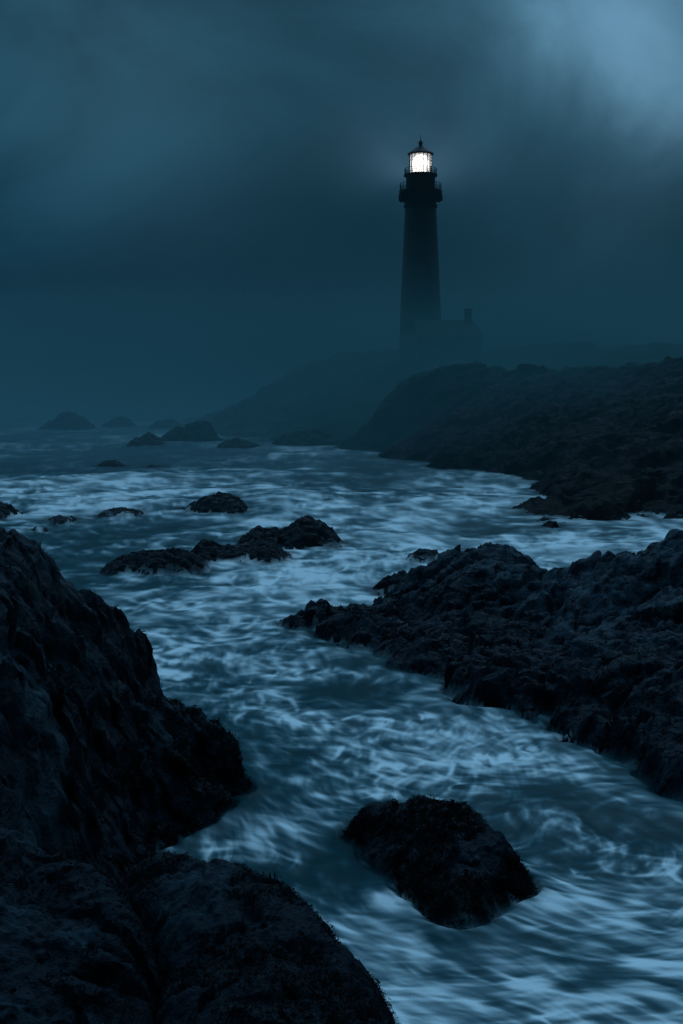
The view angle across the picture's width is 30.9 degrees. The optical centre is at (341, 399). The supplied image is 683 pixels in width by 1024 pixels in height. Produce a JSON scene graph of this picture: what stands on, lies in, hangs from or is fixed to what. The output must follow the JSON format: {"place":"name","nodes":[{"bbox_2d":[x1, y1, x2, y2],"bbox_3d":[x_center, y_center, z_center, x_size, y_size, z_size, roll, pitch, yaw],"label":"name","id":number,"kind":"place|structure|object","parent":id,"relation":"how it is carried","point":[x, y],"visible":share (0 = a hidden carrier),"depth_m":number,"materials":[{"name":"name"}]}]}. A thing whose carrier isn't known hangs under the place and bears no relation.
{"place":"outdoors","nodes":[
{"label":"outdoors","id":0,"kind":"place"},
{"bbox_2d":[0,401,682,1023],"bbox_3d":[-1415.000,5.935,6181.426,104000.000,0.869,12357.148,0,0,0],"label":"sea","id":1,"kind":"structure","parent":0,"point":[332,741],"depth_m":23.10,"materials":[{"name":"teal liquid"}]},
{"bbox_2d":[0,502,23,519],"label":"sea rock","id":2,"kind":"object","parent":1,"relation":"in","point":[7,510],"visible":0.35,"depth_m":63.02,"materials":[{"name":"grey stone"}]},
{"bbox_2d":[30,527,48,531],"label":"sea rock","id":3,"kind":"object","parent":1,"relation":"in","point":[45,529],"visible":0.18,"depth_m":56.87,"materials":[{"name":"grey stone"}]},
{"bbox_2d":[48,515,76,523],"bbox_3d":[-13.931,6.230,61.712,2.541,1.053,5.255,0,0,0],"label":"sea rock","id":4,"kind":"object","parent":1,"relation":"in","point":[60,519],"visible":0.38,"depth_m":60.86,"materials":[{"name":"grey stone"}]},
{"bbox_2d":[39,411,94,429],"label":"sea rock","id":5,"kind":"object","parent":1,"relation":"in","point":[67,420],"visible":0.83,"depth_m":257.58,"materials":[{"name":"grey stone"}]},
{"bbox_2d":[0,825,165,1023],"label":"rock outcrop","id":6,"kind":"object","parent":1,"relation":"in","point":[77,945],"visible":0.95,"depth_m":8.89,"materials":[{"name":"black stone"}]},
{"bbox_2d":[0,527,166,885],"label":"rock outcrop","id":7,"kind":"object","parent":1,"relation":"in","point":[78,672],"visible":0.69,"depth_m":15.59,"materials":[{"name":"grey stone"}]},
{"bbox_2d":[97,460,124,466],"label":"sea rock","id":8,"kind":"object","parent":1,"relation":"in","point":[113,463],"visible":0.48,"depth_m":113.07,"materials":[{"name":"grey stone"}]},
{"bbox_2d":[102,416,135,426],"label":"sea rock","id":9,"kind":"object","parent":1,"relation":"in","point":[120,421],"visible":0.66,"depth_m":273.47,"materials":[{"name":"grey stone"}]},
{"bbox_2d":[95,507,143,517],"bbox_3d":[-11.518,6.171,64.664,3.521,1.094,5.852,0,0,0],"label":"sea rock","id":10,"kind":"object","parent":1,"relation":"in","point":[116,511],"visible":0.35,"depth_m":64.08,"materials":[{"name":"grey stone"}]},
{"bbox_2d":[126,432,164,446],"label":"sea rock","id":11,"kind":"object","parent":1,"relation":"in","point":[148,438],"visible":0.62,"depth_m":162.28,"materials":[{"name":"grey stone"}]},
{"bbox_2d":[100,547,208,575],"bbox_3d":[-6.533,5.975,44.082,4.668,1.489,5.853,0,0,0],"label":"sea rock","id":12,"kind":"object","parent":1,"relation":"in","point":[172,560],"visible":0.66,"depth_m":43.28,"materials":[{"name":"grey stone"}]},
{"bbox_2d":[146,418,182,428],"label":"sea rock","id":13,"kind":"object","parent":1,"relation":"in","point":[167,423],"visible":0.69,"depth_m":267.18,"materials":[{"name":"grey stone"}]},
{"bbox_2d":[92,694,253,873],"bbox_3d":[-2.690,5.769,16.585,4.148,3.063,9.299,0,0,0],"label":"rock ledge","id":14,"kind":"object","parent":1,"relation":"in","point":[186,774],"visible":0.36,"depth_m":17.26,"materials":[{"name":"grey stone"}]},
{"bbox_2d":[161,420,221,441],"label":"sea rock","id":15,"kind":"object","parent":1,"relation":"in","point":[198,431],"visible":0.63,"depth_m":179.49,"materials":[{"name":"grey stone"}]},
{"bbox_2d":[182,491,247,513],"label":"sea rock","id":16,"kind":"object","parent":1,"relation":"in","point":[222,502],"visible":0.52,"depth_m":66.31,"materials":[{"name":"black stone"}]},
{"bbox_2d":[217,437,260,448],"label":"sea rock","id":17,"kind":"object","parent":1,"relation":"in","point":[236,442],"visible":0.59,"depth_m":156.54,"materials":[{"name":"grey stone"}]},
{"bbox_2d":[190,539,291,563],"bbox_3d":[-3.883,5.990,47.115,4.976,1.443,6.454,0,0,0],"label":"sea rock","id":18,"kind":"object","parent":1,"relation":"in","point":[260,551],"visible":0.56,"depth_m":46.22,"materials":[{"name":"grey stone"}]},
{"bbox_2d":[119,849,399,1023],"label":"rock outcrop","id":19,"kind":"object","parent":1,"relation":"in","point":[238,943],"visible":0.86,"depth_m":9.39,"materials":[{"name":"black stone"}]},
{"bbox_2d":[236,515,342,553],"bbox_3d":[-2.210,5.799,52.273,5.472,1.872,7.100,0,0,0],"label":"sea rock","id":20,"kind":"object","parent":1,"relation":"in","point":[306,531],"visible":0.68,"depth_m":51.32,"materials":[{"name":"grey stone"}]},
{"bbox_2d":[271,429,343,446],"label":"sea rock","id":21,"kind":"object","parent":1,"relation":"in","point":[313,437],"visible":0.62,"depth_m":161.94,"materials":[{"name":"grey stone"}]},
{"bbox_2d":[369,570,406,594],"bbox_3d":[1.767,6.049,38.818,2.701,1.349,3.189,0,0,0],"label":"sea rock","id":22,"kind":"object","parent":1,"relation":"in","point":[386,584],"visible":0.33,"depth_m":38.55,"materials":[{"name":"grey stone"}]},
{"bbox_2d":[406,548,438,562],"bbox_3d":[3.058,6.181,46.107,2.129,1.254,3.432,0,0,0],"label":"sea rock","id":23,"kind":"object","parent":1,"relation":"in","point":[422,555],"visible":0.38,"depth_m":45.61,"materials":[{"name":"grey stone"}]},
{"bbox_2d":[340,793,537,929],"bbox_3d":[1.189,6.227,15.346,3.706,2.146,5.734,0,0,0],"label":"sea rock","id":24,"kind":"object","parent":1,"relation":"in","point":[444,863],"visible":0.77,"depth_m":15.12,"materials":[{"name":"black stone"}]},
{"bbox_2d":[278,529,682,799],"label":"rock outcrop","id":25,"kind":"object","parent":1,"relation":"in","point":[586,652],"visible":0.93,"depth_m":27.07,"materials":[{"name":"grey stone"}]},
{"bbox_2d":[0,0,682,400],"label":"sky","id":26,"kind":"structure","parent":0,"point":[199,199],"materials":[{"name":"blue"}]},
{"bbox_2d":[181,340,682,439],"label":"headland","id":27,"kind":"structure","parent":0,"point":[351,387],"depth_m":203.89,"materials":[{"name":"black dark rock"}]},
{"bbox_2d":[398,134,442,359],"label":"lighthouse","id":28,"kind":"object","parent":27,"relation":"on","point":[420,195],"visible":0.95,"depth_m":212.43,"materials":[{"name":"black metal"}]},
{"bbox_2d":[423,261,431,277],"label":"window","id":29,"kind":"structure","parent":28,"relation":"in","point":[427,266],"depth_m":211.86,"materials":[{"name":"black glass"}]},
{"bbox_2d":[424,286,432,302],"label":"window","id":30,"kind":"structure","parent":28,"relation":"in","point":[427,289],"depth_m":211.70,"materials":[{"name":"black glass"}]},
{"bbox_2d":[424,306,432,319],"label":"window","id":31,"kind":"structure","parent":28,"relation":"in","point":[428,312],"depth_m":211.55,"materials":[{"name":"black glass"}]},
{"bbox_2d":[414,309,483,360],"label":"oil house","id":32,"kind":"structure","parent":27,"relation":"on","point":[446,337],"depth_m":206.00,"materials":[{"name":"grey"}]},
{"bbox_2d":[416,338,424,350],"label":"window","id":33,"kind":"structure","parent":32,"relation":"in","point":[420,341],"depth_m":205.94,"materials":[{"name":"blue glass"}]},
{"bbox_2d":[425,338,432,350],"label":"window","id":34,"kind":"structure","parent":32,"relation":"in","point":[428,341],"depth_m":205.94,"materials":[{"name":"blue glass"}]},
{"bbox_2d":[445,338,452,350],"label":"window","id":35,"kind":"structure","parent":32,"relation":"in","point":[448,341],"depth_m":205.94,"materials":[{"name":"blue glass"}]},
{"bbox_2d":[462,338,469,350],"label":"window","id":36,"kind":"structure","parent":32,"relation":"in","point":[465,341],"depth_m":205.94,"materials":[{"name":"blue glass"}]},
{"bbox_2d":[260,356,682,527],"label":"rocky shore","id":37,"kind":"structure","parent":0,"point":[602,442],"depth_m":111.90,"materials":[{"name":"grey stone"}]}
]}

